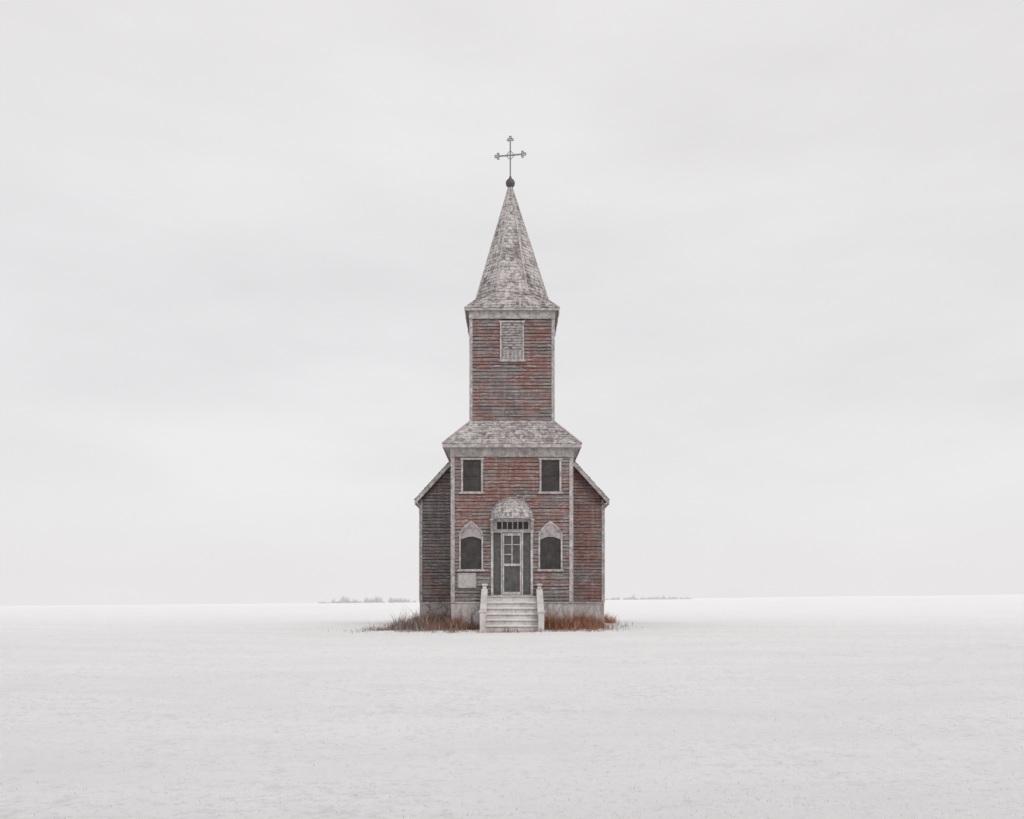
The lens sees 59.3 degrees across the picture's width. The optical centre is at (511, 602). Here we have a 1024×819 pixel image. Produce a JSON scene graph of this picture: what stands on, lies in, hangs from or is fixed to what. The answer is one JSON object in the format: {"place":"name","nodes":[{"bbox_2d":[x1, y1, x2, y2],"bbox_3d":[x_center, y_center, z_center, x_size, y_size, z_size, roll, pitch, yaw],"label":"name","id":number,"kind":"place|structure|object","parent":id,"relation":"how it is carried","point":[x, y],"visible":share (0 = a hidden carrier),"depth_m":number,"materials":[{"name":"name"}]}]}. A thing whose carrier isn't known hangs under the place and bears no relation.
{"place":"outdoors","nodes":[
{"label":"outdoors","id":0,"kind":"place"},
{"bbox_2d":[461,523,560,538],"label":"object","id":1,"kind":"structure","parent":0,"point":[471,529],"depth_m":29.97,"materials":[{"name":"grey wood"}]},
{"bbox_2d":[0,594,1023,818],"bbox_3d":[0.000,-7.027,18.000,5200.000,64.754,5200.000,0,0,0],"label":"snow ground","id":2,"kind":"structure","parent":0,"point":[57,767],"depth_m":11.14,"materials":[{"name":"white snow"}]},
{"bbox_2d":[318,595,415,602],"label":"distant shrubs","id":3,"kind":"object","parent":2,"relation":"on","point":[342,600],"visible":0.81,"depth_m":187.21,"materials":[{"name":"grey plant"}]},
{"bbox_2d":[336,603,655,633],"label":"dry grass","id":4,"kind":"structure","parent":2,"relation":"on","point":[436,622],"depth_m":29.39,"materials":[{"name":"brown plant"}]},
{"bbox_2d":[479,584,544,632],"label":"entry steps","id":5,"kind":"structure","parent":2,"relation":"on","point":[492,602],"depth_m":28.74,"materials":[{"name":"grey wood"}]},
{"bbox_2d":[486,607,537,625],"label":"snow on steps","id":6,"kind":"structure","parent":5,"relation":"on","point":[512,619],"depth_m":28.47,"materials":[{"name":"white snow"}]},
{"bbox_2d":[420,603,603,626],"bbox_3d":[0.000,0.752,36.495,6.760,1.495,13.050,0,0,0],"label":"foundation","id":7,"kind":"object","parent":2,"relation":"on","point":[472,610],"visible":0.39,"depth_m":29.97,"materials":[{"name":"concrete"}]},
{"bbox_2d":[415,308,608,602],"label":"trim boards","id":8,"kind":"object","parent":7,"relation":"on","point":[453,451],"depth_m":29.95,"materials":[{"name":"grey wood"}]},
{"bbox_2d":[461,333,560,568],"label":"window screens","id":9,"kind":"object","parent":8,"relation":"attached to","point":[550,552],"depth_m":29.99,"materials":[{"name":"black"}]},
{"bbox_2d":[455,457,568,601],"bbox_3d":[0.000,-2.610,32.000,4.000,5.220,4.000,0,0,0],"label":"tower sheathing","id":10,"kind":"object","parent":7,"relation":"on","point":[534,526],"visible":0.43,"depth_m":30.00,"materials":[{"name":"brown wood"}]},
{"bbox_2d":[459,574,474,586],"bbox_3d":[-1.500,-0.750,29.970,0.560,0.440,0.060,0,0,0],"label":"notice board","id":11,"kind":"object","parent":10,"relation":"attached to","point":[466,580],"visible":1,"depth_m":29.94,"materials":[{"name":"paint"}]},
{"bbox_2d":[473,319,550,420],"bbox_3d":[0.000,-7.650,32.020,2.820,4.700,2.860,0,0,0],"label":"belfry sheathing","id":12,"kind":"object","parent":10,"relation":"on","point":[511,371],"visible":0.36,"depth_m":30.59,"materials":[{"name":"brown wood"}]},
{"bbox_2d":[464,189,559,335],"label":"spire roof","id":13,"kind":"structure","parent":12,"relation":"on","point":[512,292],"depth_m":31.15,"materials":[{"name":"grey wood"}]},
{"bbox_2d":[506,176,514,186],"bbox_3d":[-0.060,-14.920,32.020,0.329,0.520,0.329,0,0,0],"label":"finial ball","id":14,"kind":"object","parent":13,"relation":"on","point":[510,181],"visible":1,"depth_m":31.91,"materials":[{"name":"grey metal"}]},
{"bbox_2d":[494,136,525,175],"bbox_3d":[-0.060,-15.860,32.020,1.160,1.520,0.042,0,0,10],"label":"steeple cross","id":15,"kind":"object","parent":14,"relation":"on","point":[523,153],"visible":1,"depth_m":32.00,"materials":[{"name":"metal"}]},
{"bbox_2d":[464,187,559,307],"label":"spire ridge caps","id":16,"kind":"object","parent":13,"relation":"attached to","point":[512,193],"visible":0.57,"depth_m":31.54,"materials":[{"name":"grey wood"}]},
{"bbox_2d":[502,323,521,358],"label":"belfry louvres","id":17,"kind":"object","parent":12,"relation":"in","point":[511,339],"visible":1,"depth_m":30.55,"materials":[{"name":"grey wood"}]},
{"bbox_2d":[490,519,533,595],"bbox_3d":[0.000,-1.500,29.940,1.480,2.600,0.120,0,0,0],"label":"entry door","id":18,"kind":"structure","parent":10,"relation":"in","point":[512,532],"depth_m":29.93,"materials":[{"name":"grey wood"}]},
{"bbox_2d":[491,497,532,517],"bbox_3d":[0.001,-3.172,29.677,1.430,0.675,0.645,0,0,0],"label":"entry hood","id":19,"kind":"object","parent":10,"relation":"attached to","point":[511,506],"visible":1,"depth_m":29.54,"materials":[{"name":"grey wood"}]},
{"bbox_2d":[443,422,581,443],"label":"skirt roof","id":20,"kind":"structure","parent":10,"relation":"on","point":[511,433],"depth_m":30.06,"materials":[{"name":"grey wood"}]},
{"bbox_2d":[421,469,602,601],"bbox_3d":[0.000,-3.777,38.000,6.720,7.554,10.000,0,0,0],"label":"nave sheathing","id":21,"kind":"object","parent":7,"relation":"on","point":[450,533],"visible":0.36,"depth_m":33.00,"materials":[{"name":"brown wood"}]},
{"bbox_2d":[414,462,609,502],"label":"nave roof","id":22,"kind":"structure","parent":21,"relation":"on","point":[575,462],"depth_m":32.76,"materials":[{"name":"grey wood"}]},
{"bbox_2d":[605,594,690,599],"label":"distant shrubs","id":23,"kind":"object","parent":2,"relation":"on","point":[634,598],"visible":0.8,"depth_m":227.87,"materials":[{"name":"grey plant"}]},
{"bbox_2d":[493,533,530,594],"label":"door panels","id":24,"kind":"object","parent":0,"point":[511,578],"visible":1,"depth_m":29.98,"materials":[{"name":"grey wood"}]},
{"bbox_2d":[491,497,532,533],"bbox_3d":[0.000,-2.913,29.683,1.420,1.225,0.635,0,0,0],"label":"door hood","id":25,"kind":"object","parent":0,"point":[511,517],"visible":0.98,"depth_m":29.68,"materials":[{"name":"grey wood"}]},
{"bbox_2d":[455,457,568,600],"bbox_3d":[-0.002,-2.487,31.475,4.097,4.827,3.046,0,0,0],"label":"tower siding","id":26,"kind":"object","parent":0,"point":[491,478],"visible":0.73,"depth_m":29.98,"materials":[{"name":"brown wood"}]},
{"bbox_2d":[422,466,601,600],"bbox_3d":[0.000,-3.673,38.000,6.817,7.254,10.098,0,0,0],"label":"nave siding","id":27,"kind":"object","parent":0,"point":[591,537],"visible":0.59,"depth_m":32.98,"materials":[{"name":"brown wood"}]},
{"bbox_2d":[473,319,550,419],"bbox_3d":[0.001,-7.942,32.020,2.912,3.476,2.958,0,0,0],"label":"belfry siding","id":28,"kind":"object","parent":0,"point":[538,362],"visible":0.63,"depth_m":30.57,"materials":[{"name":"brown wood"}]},
{"bbox_2d":[0,0,1023,605],"label":"sky","id":29,"kind":"structure","parent":0,"point":[778,245],"materials":[{"name":"white"}]}
]}

